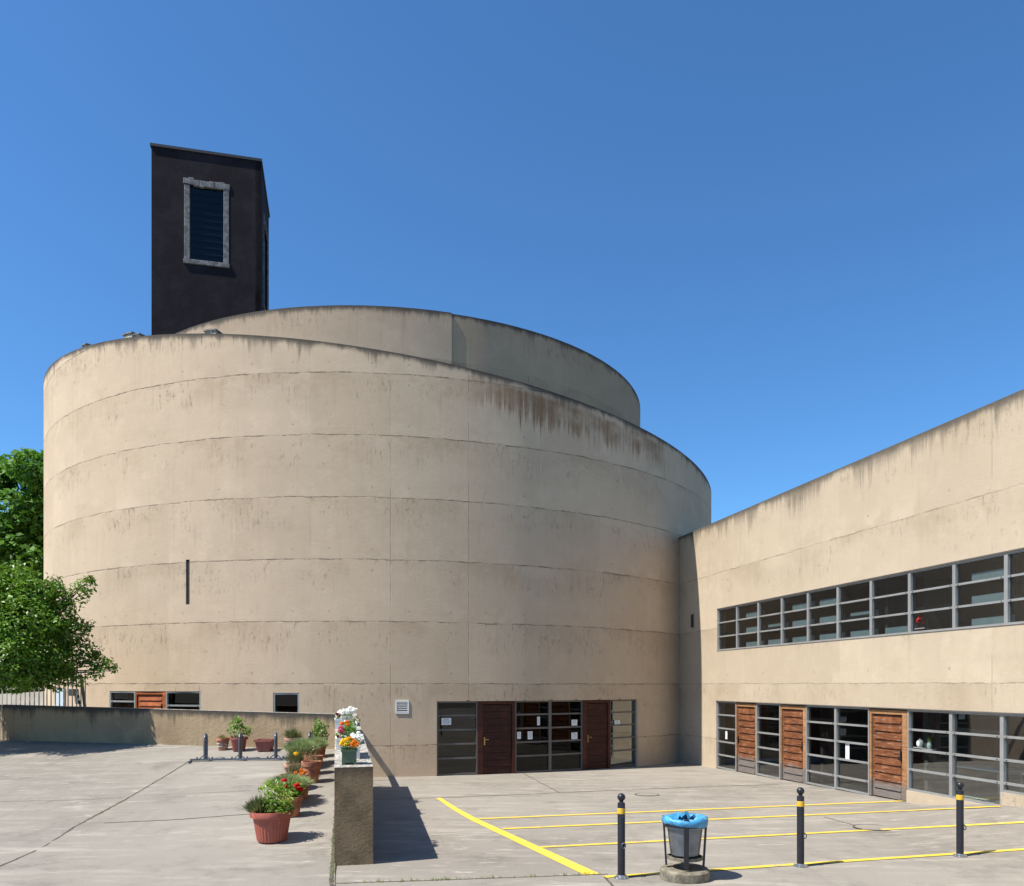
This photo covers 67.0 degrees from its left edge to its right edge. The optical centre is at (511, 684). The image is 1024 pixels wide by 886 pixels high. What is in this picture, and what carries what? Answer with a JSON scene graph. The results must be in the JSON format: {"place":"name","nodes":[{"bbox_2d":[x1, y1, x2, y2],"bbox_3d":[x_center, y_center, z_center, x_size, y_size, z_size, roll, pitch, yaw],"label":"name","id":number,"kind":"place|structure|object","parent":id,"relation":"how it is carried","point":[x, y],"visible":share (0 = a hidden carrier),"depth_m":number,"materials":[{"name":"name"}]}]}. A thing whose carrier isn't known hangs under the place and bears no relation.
{"place":"outdoors","nodes":[
{"label":"outdoors","id":0,"kind":"place"},
{"bbox_2d":[0,740,334,885],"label":"terrace pavement","id":1,"kind":"structure","parent":0,"point":[67,779],"depth_m":13.47,"materials":[{"name":"concrete"}]},
{"bbox_2d":[0,705,2,739],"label":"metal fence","id":2,"kind":"object","parent":1,"relation":"on","point":[2,721],"visible":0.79,"depth_m":22.95,"materials":[{"name":"grey metal"}]},
{"bbox_2d":[2,687,43,704],"bbox_3d":[-15.536,0.840,23.575,3.281,1.560,0.030,0,0,17],"label":"metal fence","id":3,"kind":"object","parent":1,"relation":"on","point":[24,698],"visible":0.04,"depth_m":23.31,"materials":[{"name":"grey metal"}]},
{"bbox_2d":[0,560,120,693],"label":"tree","id":4,"kind":"object","parent":1,"relation":"on","point":[36,631],"visible":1,"depth_m":20.59,"materials":[{"name":"green plant"}]},
{"bbox_2d":[46,671,85,706],"bbox_3d":[-13.286,0.600,23.035,1.488,2.040,0.030,0,0,17],"label":"metal fence","id":5,"kind":"object","parent":1,"relation":"on","point":[67,695],"visible":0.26,"depth_m":23.01,"materials":[{"name":"metal"}]},
{"bbox_2d":[80,675,84,706],"bbox_3d":[-12.607,0.660,22.826,0.314,1.929,0.075,0,0,0],"label":"leaning post","id":6,"kind":"object","parent":1,"relation":"on","point":[83,693],"visible":0.29,"depth_m":22.80,"materials":[{"name":"grey metal"}]},
{"bbox_2d":[0,762,187,865],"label":"pavement joint","id":7,"kind":"object","parent":1,"relation":"on","point":[89,818],"visible":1,"depth_m":13.41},
{"bbox_2d":[0,704,334,748],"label":"wall","id":8,"kind":"structure","parent":1,"relation":"on","point":[105,725],"depth_m":21.45,"materials":[{"name":"concrete"}]},
{"bbox_2d":[106,814,243,822],"bbox_3d":[-5.819,2.326,13.445,2.454,0.112,0.117,0,0,-7],"label":"pavement joint","id":9,"kind":"object","parent":1,"relation":"on","point":[172,819],"visible":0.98,"depth_m":13.40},
{"bbox_2d":[216,734,229,749],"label":"flower pot","id":10,"kind":"object","parent":1,"relation":"on","point":[222,742],"visible":0.99,"depth_m":19.96,"materials":[{"name":"ceramic"}]},
{"bbox_2d":[226,716,252,750],"bbox_3d":[-7.017,1.245,19.838,0.604,0.904,0.625,0,0,-38],"label":"flower pot","id":11,"kind":"object","parent":1,"relation":"on","point":[234,740],"visible":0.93,"depth_m":19.76,"materials":[{"name":"plant"}]},
{"bbox_2d":[187,731,310,761],"bbox_3d":[-6.245,1.478,18.575,3.328,0.733,0.680,0,0,6],"label":"bike rack","id":12,"kind":"object","parent":1,"relation":"on","point":[205,750],"visible":0.88,"depth_m":18.51,"materials":[{"name":"metal"}]},
{"bbox_2d":[253,739,273,751],"bbox_3d":[-6.297,1.536,19.720,0.450,0.300,0.450,0,0,0],"label":"planter trough","id":13,"kind":"object","parent":1,"relation":"on","point":[264,745],"visible":0.91,"depth_m":19.55,"materials":[{"name":"ceramic"}]},
{"bbox_2d":[239,778,296,842],"bbox_3d":[-3.767,1.937,11.982,0.850,0.958,0.702,0,0,0],"label":"flower pot","id":14,"kind":"object","parent":1,"relation":"on","point":[271,820],"visible":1,"depth_m":11.83,"materials":[{"name":"red plastic"}]},
{"bbox_2d":[259,773,314,795],"bbox_3d":[-4.093,1.894,14.195,1.137,0.613,1.098,0,0,0],"label":"flower pot","id":15,"kind":"object","parent":1,"relation":"on","point":[297,778],"visible":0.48,"depth_m":14.08,"materials":[{"name":"plant"}]},
{"bbox_2d":[283,727,302,742],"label":"flower pot","id":16,"kind":"object","parent":1,"relation":"on","point":[292,734],"visible":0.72,"depth_m":19.72,"materials":[{"name":"ceramic"}]},
{"bbox_2d":[281,778,305,816],"bbox_3d":[-3.814,1.937,13.401,0.493,0.672,0.408,0,0,0],"label":"flower pot","id":17,"kind":"object","parent":1,"relation":"on","point":[298,789],"visible":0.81,"depth_m":13.32,"materials":[{"name":"ceramic"}]},
{"bbox_2d":[279,752,308,776],"bbox_3d":[-4.341,1.696,15.391,0.582,0.769,0.582,0,0,0],"label":"flower pot","id":18,"kind":"object","parent":1,"relation":"on","point":[293,767],"visible":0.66,"depth_m":15.35,"materials":[{"name":"ceramic"}]},
{"bbox_2d":[283,744,307,772],"bbox_3d":[-4.621,1.612,16.431,0.563,0.739,0.578,0,0,30],"label":"flower pot","id":19,"kind":"object","parent":1,"relation":"on","point":[291,756],"visible":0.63,"depth_m":16.36,"materials":[{"name":"ceramic"}]},
{"bbox_2d":[280,737,321,761],"bbox_3d":[-4.736,1.516,17.389,1.044,0.734,1.036,0,0,0],"label":"flower pot","id":20,"kind":"object","parent":1,"relation":"on","point":[304,744],"visible":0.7,"depth_m":17.23,"materials":[{"name":"plant"}]},
{"bbox_2d":[293,769,310,798],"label":"flower pot","id":21,"kind":"object","parent":1,"relation":"on","point":[303,772],"visible":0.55,"depth_m":14.60,"materials":[{"name":"ceramic"}]},
{"bbox_2d":[301,754,321,782],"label":"flower pot","id":22,"kind":"object","parent":1,"relation":"on","point":[312,768],"visible":0.92,"depth_m":15.82,"materials":[{"name":"ceramic"}]},
{"bbox_2d":[304,746,322,773],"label":"flower pot","id":23,"kind":"object","parent":1,"relation":"on","point":[320,757],"visible":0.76,"depth_m":16.71,"materials":[{"name":"ceramic"}]},
{"bbox_2d":[307,718,329,756],"bbox_3d":[-4.695,1.273,18.699,0.570,0.937,0.495,0,0,0],"label":"flower pot","id":24,"kind":"object","parent":1,"relation":"on","point":[317,730],"visible":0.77,"depth_m":18.66,"materials":[{"name":"ceramic"}]},
{"bbox_2d":[307,735,332,761],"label":"flower pot","id":25,"kind":"object","parent":1,"relation":"on","point":[322,743],"visible":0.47,"depth_m":17.72,"materials":[{"name":"ceramic"}]},
{"bbox_2d":[329,817,334,885],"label":"pavement joint","id":26,"kind":"object","parent":1,"relation":"on","point":[332,876],"visible":0.51,"depth_m":10.69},
{"bbox_2d":[329,830,335,880],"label":"weeds","id":27,"kind":"object","parent":26,"relation":"on","point":[332,858],"visible":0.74,"depth_m":10.75,"materials":[{"name":"plant"}]},
{"bbox_2d":[44,305,710,776],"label":"round church","id":28,"kind":"structure","parent":0,"point":[404,531],"depth_m":23.97,"materials":[{"name":"concrete"}]},
{"bbox_2d":[56,689,64,705],"bbox_3d":[-15.832,0.856,27.134,0.900,1.488,0.050,0,0,45],"label":"side door","id":29,"kind":"structure","parent":28,"relation":"in","point":[61,693],"depth_m":27.07,"materials":[{"name":"white"}]},
{"bbox_2d":[69,689,77,695],"bbox_3d":[-14.862,0.254,26.198,0.340,0.240,0.191,0,0,38],"label":"junction box","id":30,"kind":"object","parent":28,"relation":"attached to","point":[70,692],"visible":0.55,"depth_m":26.09,"materials":[{"name":"paint"}]},
{"bbox_2d":[110,691,134,707],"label":"window","id":31,"kind":"structure","parent":28,"relation":"in","point":[119,699],"depth_m":24.87,"materials":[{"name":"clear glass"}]},
{"bbox_2d":[122,331,134,337],"bbox_3d":[-12.194,-11.139,24.848,0.460,0.190,0.420,0,0,27],"label":"roof vent","id":32,"kind":"object","parent":28,"relation":"on","point":[128,334],"visible":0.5,"depth_m":24.66,"materials":[{"name":"grey metal"}]},
{"bbox_2d":[135,691,165,708],"bbox_3d":[-11.336,0.970,24.290,1.299,1.540,0.156,0,0,23],"label":"door","id":33,"kind":"structure","parent":28,"relation":"in","point":[156,701],"depth_m":24.30,"materials":[{"name":"wood"}]},
{"bbox_2d":[166,691,200,709],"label":"window","id":34,"kind":"structure","parent":28,"relation":"in","point":[190,700],"depth_m":23.87,"materials":[{"name":"clear glass"}]},
{"bbox_2d":[187,560,189,603],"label":"slit window","id":35,"kind":"structure","parent":28,"relation":"in","point":[188,561],"depth_m":23.76,"materials":[{"name":"black glass"}]},
{"bbox_2d":[150,143,269,334],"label":"bell tower","id":36,"kind":"structure","parent":28,"relation":"on","point":[210,214],"depth_m":35.02,"materials":[{"name":"concrete"}]},
{"bbox_2d":[263,213,268,309],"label":"side window","id":37,"kind":"structure","parent":36,"relation":"in","point":[264,222],"depth_m":38.44,"materials":[{"name":"black metal"}]},
{"bbox_2d":[203,328,222,333],"bbox_3d":[-9.150,-10.738,23.718,0.440,0.160,0.420,0,0,14],"label":"roof vent","id":38,"kind":"object","parent":28,"relation":"on","point":[213,331],"visible":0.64,"depth_m":23.54,"materials":[{"name":"grey metal"}]},
{"bbox_2d":[273,693,298,712],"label":"window","id":39,"kind":"structure","parent":28,"relation":"in","point":[282,702],"depth_m":23.19,"materials":[{"name":"clear glass"}]},
{"bbox_2d":[437,701,477,774],"bbox_3d":[-1.694,1.629,23.758,1.283,2.258,0.392,0,0,-3],"label":"window","id":40,"kind":"structure","parent":28,"relation":"in","point":[457,742],"depth_m":23.76,"materials":[{"name":"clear glass"}]},
{"bbox_2d":[441,718,450,724],"bbox_3d":[-2.008,1.119,23.638,0.300,0.210,0.004,0,0,-14],"label":"paper notice","id":41,"kind":"object","parent":40,"relation":"attached to","point":[445,721],"visible":1,"depth_m":23.64,"materials":[{"name":"white paper"}]},
{"bbox_2d":[478,701,514,774],"bbox_3d":[-0.485,1.634,24.091,1.235,2.267,0.156,0,0,-20],"label":"door","id":42,"kind":"structure","parent":28,"relation":"in","point":[499,732],"depth_m":24.11,"materials":[{"name":"brown wood"}]},
{"bbox_2d":[528,731,532,738],"bbox_3d":[0.575,1.601,24.545,0.176,0.254,0.004,0,0,-25],"label":"paper notice","id":43,"kind":"object","parent":28,"relation":"attached to","point":[530,735],"visible":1,"depth_m":24.55,"materials":[{"name":"white paper"}]},
{"bbox_2d":[515,701,549,772],"bbox_3d":[0.641,1.637,24.603,1.182,2.275,0.566,0,0,-2],"label":"window","id":44,"kind":"structure","parent":28,"relation":"in","point":[531,755],"depth_m":24.62,"materials":[{"name":"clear glass"}]},
{"bbox_2d":[549,700,582,771],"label":"window","id":45,"kind":"structure","parent":28,"relation":"in","point":[566,753],"depth_m":25.19,"materials":[{"name":"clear glass"}]},
{"bbox_2d":[571,732,576,738],"bbox_3d":[2.044,1.670,25.323,0.244,0.224,0.004,0,0,-31],"label":"paper notice","id":46,"kind":"object","parent":28,"relation":"attached to","point":[574,735],"visible":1,"depth_m":25.32,"materials":[{"name":"white paper"}]},
{"bbox_2d":[583,700,609,769],"bbox_3d":[2.816,1.650,25.804,1.204,2.301,0.156,0,0,-35],"label":"door","id":47,"kind":"structure","parent":28,"relation":"in","point":[601,708],"depth_m":25.83,"materials":[{"name":"brown wood"}]},
{"bbox_2d":[610,699,635,767],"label":"window","id":48,"kind":"structure","parent":28,"relation":"in","point":[634,700],"depth_m":26.73,"materials":[{"name":"grey glass"}]},
{"bbox_2d":[0,0,1023,522],"label":"sky","id":49,"kind":"structure","parent":0,"point":[794,229],"materials":[{"name":"blue"}]},
{"bbox_2d":[335,754,1023,885],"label":"yard pavement","id":50,"kind":"structure","parent":0,"point":[407,845],"depth_m":13.29,"materials":[{"name":"concrete"}]},
{"bbox_2d":[334,713,372,865],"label":"planter wall","id":51,"kind":"structure","parent":50,"relation":"on","point":[353,814],"depth_m":10.82,"materials":[{"name":"concrete"}]},
{"bbox_2d":[334,712,341,728],"bbox_3d":[-3.624,0.740,16.128,0.157,0.328,0.328,0,3,-13],"label":"flower box","id":52,"kind":"object","parent":51,"relation":"on","point":[338,720],"visible":0.98,"depth_m":15.98,"materials":[{"name":"white plastic"}]},
{"bbox_2d":[335,725,345,749],"bbox_3d":[-2.848,0.862,12.867,0.188,0.381,0.428,0,3,-13],"label":"flower box","id":53,"kind":"object","parent":51,"relation":"on","point":[338,738],"visible":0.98,"depth_m":12.74,"materials":[{"name":"white plastic"}]},
{"bbox_2d":[337,706,357,725],"bbox_3d":[-3.613,0.670,16.948,0.465,0.398,0.923,0,3,-13],"label":"flower box","id":54,"kind":"object","parent":51,"relation":"on","point":[348,712],"visible":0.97,"depth_m":16.60,"materials":[{"name":"white plastic"}]},
{"bbox_2d":[340,720,356,736],"bbox_3d":[-2.912,0.824,13.803,0.327,0.376,0.920,0,3,-13],"label":"flower box","id":55,"kind":"object","parent":51,"relation":"on","point":[348,729],"visible":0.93,"depth_m":13.63,"materials":[{"name":"green plastic"}]},
{"bbox_2d":[339,737,359,764],"bbox_3d":[-2.340,0.933,11.111,0.298,0.401,0.258,0,3,-13],"label":"flower box","id":56,"kind":"object","parent":51,"relation":"on","point":[349,754],"visible":1,"depth_m":11.02,"materials":[{"name":"green plastic"}]},
{"bbox_2d":[344,715,359,730],"bbox_3d":[-3.181,0.779,15.407,0.321,0.322,0.895,0,3,-13],"label":"flower box","id":57,"kind":"object","parent":51,"relation":"on","point":[354,720],"visible":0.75,"depth_m":15.23,"materials":[{"name":"white plastic"}]},
{"bbox_2d":[345,731,363,758],"bbox_3d":[-2.446,0.914,11.927,0.319,0.367,0.761,0,3,-13],"label":"flower box","id":58,"kind":"object","parent":51,"relation":"on","point":[358,737],"visible":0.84,"depth_m":11.72,"materials":[{"name":"white plastic"}]},
{"bbox_2d":[342,871,602,882],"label":"weeds","id":59,"kind":"object","parent":50,"relation":"on","point":[402,879],"visible":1,"depth_m":9.92,"materials":[{"name":"plant"}]},
{"bbox_2d":[353,874,597,882],"bbox_3d":[-0.470,2.500,9.983,3.525,0.011,0.038,0,0,-9],"label":"pavement joint","id":60,"kind":"object","parent":50,"relation":"on","point":[480,878],"visible":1,"depth_m":9.98,"materials":[{"name":"grey concrete"}]},
{"bbox_2d":[437,798,598,873],"bbox_3d":[-0.400,2.581,14.185,0.314,0.156,8.467,0,0,-20],"label":"yellow parking line","id":61,"kind":"object","parent":50,"relation":"on","point":[560,859],"visible":1,"depth_m":12.32,"materials":[{"name":"paint"}]},
{"bbox_2d":[374,784,778,799],"bbox_3d":[2.026,2.685,19.514,10.966,0.063,0.210,0,0,-18],"label":"pavement joint","id":62,"kind":"object","parent":50,"relation":"on","point":[565,792],"visible":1,"depth_m":19.26,"materials":[{"name":"grey concrete"}]},
{"bbox_2d":[614,793,628,879],"bbox_3d":[1.419,1.955,10.034,0.196,1.100,0.196,0,0,0],"label":"bollard","id":63,"kind":"object","parent":50,"relation":"on","point":[621,875],"visible":1,"depth_m":9.99,"materials":[{"name":"metal"}]},
{"bbox_2d":[635,793,658,795],"bbox_3d":[3.288,2.668,18.842,0.600,0.009,0.600,0,-1,0],"label":"manhole cover","id":64,"kind":"object","parent":50,"relation":"on","point":[647,794],"visible":1,"depth_m":18.82,"materials":[{"name":"metal"}]},
{"bbox_2d":[660,811,709,883],"bbox_3d":[2.235,2.070,10.004,0.640,0.869,0.640,0,0,0],"label":"waste bin","id":65,"kind":"object","parent":50,"relation":"on","point":[686,828],"visible":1,"depth_m":9.83,"materials":[{"name":"metal"}]},
{"bbox_2d":[476,800,901,818],"bbox_3d":[4.140,2.618,16.309,10.028,0.055,0.137,0,0,-16],"label":"yellow parking line","id":66,"kind":"object","parent":50,"relation":"on","point":[681,810],"visible":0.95,"depth_m":16.09,"materials":[{"name":"paint"}]},
{"bbox_2d":[502,806,1001,828],"bbox_3d":[4.488,2.446,14.809,9.475,0.307,1.294,0,0,-5],"label":"yellow parking line","id":67,"kind":"object","parent":50,"relation":"on","point":[741,817],"visible":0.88,"depth_m":14.88,"materials":[{"name":"paint"}]},
{"bbox_2d":[540,821,1023,847],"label":"yellow parking line","id":68,"kind":"object","parent":50,"relation":"on","point":[789,834],"visible":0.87,"depth_m":13.22,"materials":[{"name":"paint"}]},
{"bbox_2d":[793,787,807,867],"bbox_3d":[4.002,1.968,10.725,0.196,1.100,0.196,0,0,-25],"label":"bollard","id":69,"kind":"object","parent":50,"relation":"on","point":[800,829],"visible":1,"depth_m":10.68,"materials":[{"name":"metal"}]},
{"bbox_2d":[604,848,1023,877],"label":"yellow parking line","id":70,"kind":"object","parent":50,"relation":"on","point":[714,869],"visible":0.82,"depth_m":11.01,"materials":[{"name":"paint"}]},
{"bbox_2d":[852,824,892,830],"bbox_3d":[6.479,2.557,13.877,0.680,0.010,0.680,0,-1,0],"label":"manhole cover","id":71,"kind":"object","parent":50,"relation":"on","point":[870,827],"visible":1,"depth_m":13.86,"materials":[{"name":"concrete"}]},
{"bbox_2d":[952,782,967,857],"bbox_3d":[6.598,1.975,11.389,0.196,1.100,0.196,0,0,-25],"label":"bollard","id":72,"kind":"object","parent":50,"relation":"on","point":[960,825],"visible":1,"depth_m":11.35,"materials":[{"name":"metal"}]},
{"label":"ground","id":73,"kind":"structure","parent":0,"visible":0},
{"bbox_2d":[0,691,42,704],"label":"ramp parapet","id":74,"kind":"structure","parent":73,"relation":"on","point":[27,698],"depth_m":30.80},
{"bbox_2d":[0,447,43,693],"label":"tree","id":75,"kind":"object","parent":73,"relation":"on","point":[22,529],"visible":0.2,"depth_m":37.34,"materials":[{"name":"green plant"}]},
{"bbox_2d":[679,389,1023,807],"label":"school wing","id":76,"kind":"structure","parent":73,"relation":"on","point":[807,651],"depth_m":18.50,"materials":[{"name":"beige concrete"}]},
{"bbox_2d":[718,606,736,650],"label":"window","id":77,"kind":"structure","parent":76,"relation":"in","point":[727,617],"depth_m":25.52,"materials":[{"name":"clear glass"}]},
{"bbox_2d":[717,701,737,771],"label":"window","id":78,"kind":"structure","parent":76,"relation":"in","point":[726,711],"depth_m":25.56,"materials":[{"name":"clear glass"}]},
{"bbox_2d":[736,703,755,774],"bbox_3d":[7.373,1.678,24.275,0.156,2.186,1.233,0,0,-13],"label":"door","id":79,"kind":"structure","parent":76,"relation":"in","point":[746,735],"depth_m":24.35,"materials":[{"name":"brown wood"}]},
{"bbox_2d":[737,602,757,648],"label":"window","id":80,"kind":"structure","parent":76,"relation":"in","point":[747,614],"depth_m":24.27,"materials":[{"name":"clear glass"}]},
{"bbox_2d":[756,703,782,779],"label":"window","id":81,"kind":"structure","parent":76,"relation":"in","point":[767,715],"depth_m":23.09,"materials":[{"name":"clear glass"}]},
{"bbox_2d":[758,597,781,646],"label":"window","id":82,"kind":"structure","parent":76,"relation":"in","point":[770,610],"depth_m":22.99,"materials":[{"name":"clear glass"}]},
{"bbox_2d":[780,705,806,783],"bbox_3d":[7.938,1.653,21.788,0.156,2.137,1.268,0,0,-13],"label":"door","id":83,"kind":"structure","parent":76,"relation":"in","point":[792,748],"depth_m":21.84,"materials":[{"name":"brown wood"}]},
{"bbox_2d":[782,592,807,644],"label":"window","id":84,"kind":"structure","parent":76,"relation":"in","point":[794,607],"depth_m":21.74,"materials":[{"name":"clear glass"}]},
{"bbox_2d":[806,705,834,788],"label":"window","id":85,"kind":"structure","parent":76,"relation":"in","point":[820,720],"depth_m":20.61,"materials":[{"name":"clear glass"}]},
{"bbox_2d":[808,586,837,642],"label":"window","id":86,"kind":"structure","parent":76,"relation":"in","point":[822,603],"depth_m":20.49,"materials":[{"name":"clear glass"}]},
{"bbox_2d":[845,743,848,758],"bbox_3d":[8.465,1.681,19.519,0.004,0.420,0.150,0,0,-13],"label":"paper notice","id":87,"kind":"object","parent":76,"relation":"attached to","point":[846,750],"visible":1,"depth_m":19.55,"materials":[{"name":"white paper"}]},
{"bbox_2d":[835,706,871,795],"bbox_3d":[8.512,1.613,19.292,0.340,2.115,1.293,0,0,-2],"label":"window","id":88,"kind":"structure","parent":76,"relation":"in","point":[852,724],"depth_m":19.30,"materials":[{"name":"clear glass"}]},
{"bbox_2d":[838,579,870,639],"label":"window","id":89,"kind":"structure","parent":76,"relation":"in","point":[854,599],"depth_m":19.24,"materials":[{"name":"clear glass"}]},
{"bbox_2d":[870,709,906,801],"bbox_3d":[8.791,1.617,18.033,0.156,2.064,1.279,0,0,-13],"label":"door","id":90,"kind":"structure","parent":76,"relation":"in","point":[888,766],"depth_m":18.06,"materials":[{"name":"brown wood"}]},
{"bbox_2d":[871,572,908,636],"bbox_3d":[8.811,-1.845,17.979,0.334,1.390,1.275,0,0,-2],"label":"window","id":91,"kind":"structure","parent":76,"relation":"in","point":[889,594],"depth_m":18.01,"materials":[{"name":"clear glass"}]},
{"bbox_2d":[913,739,924,748],"bbox_3d":[9.065,1.295,17.178,0.148,0.222,0.300,0,0,-13],"label":"ornament","id":92,"kind":"object","parent":76,"relation":"in","point":[919,743],"visible":1,"depth_m":17.13,"materials":[{"name":"white ceramic"}]},
{"bbox_2d":[907,710,950,797],"bbox_3d":[9.078,1.462,16.798,0.092,1.815,1.257,0,0,-13],"label":"window","id":93,"kind":"structure","parent":76,"relation":"in","point":[909,712],"depth_m":16.99,"materials":[{"name":"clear glass"}]},
{"bbox_2d":[923,737,936,749],"bbox_3d":[9.125,1.276,16.913,0.120,0.286,0.300,0,0,-13],"label":"potted plant","id":94,"kind":"object","parent":76,"relation":"in","point":[929,745],"depth_m":16.88,"materials":[{"name":"white ceramic"}]},
{"bbox_2d":[909,563,953,632],"bbox_3d":[9.109,-1.845,16.731,0.341,1.390,1.286,0,0,-3],"label":"window","id":95,"kind":"structure","parent":76,"relation":"in","point":[931,590],"depth_m":16.74,"materials":[{"name":"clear glass"}]},
{"bbox_2d":[951,711,1001,804],"bbox_3d":[9.373,1.462,15.569,0.122,1.815,1.272,0,0,-13],"label":"window","id":96,"kind":"structure","parent":76,"relation":"in","point":[955,716],"depth_m":15.70,"materials":[{"name":"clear glass"}]},
{"bbox_2d":[954,553,1005,628],"bbox_3d":[9.379,-1.845,15.477,0.334,1.390,1.274,0,0,-2],"label":"window","id":97,"kind":"structure","parent":76,"relation":"in","point":[979,583],"depth_m":15.49,"materials":[{"name":"clear glass"}]},
{"bbox_2d":[956,764,1023,802],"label":"table","id":98,"kind":"object","parent":76,"relation":"in","point":[977,767],"visible":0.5,"depth_m":16.64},
{"bbox_2d":[1002,714,1023,795],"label":"window","id":99,"kind":"structure","parent":76,"relation":"in","point":[1004,716],"depth_m":14.89,"materials":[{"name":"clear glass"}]},
{"bbox_2d":[1006,549,1023,624],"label":"window","id":100,"kind":"structure","parent":76,"relation":"in","point":[1014,559],"depth_m":14.70,"materials":[{"name":"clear glass"}]}
]}

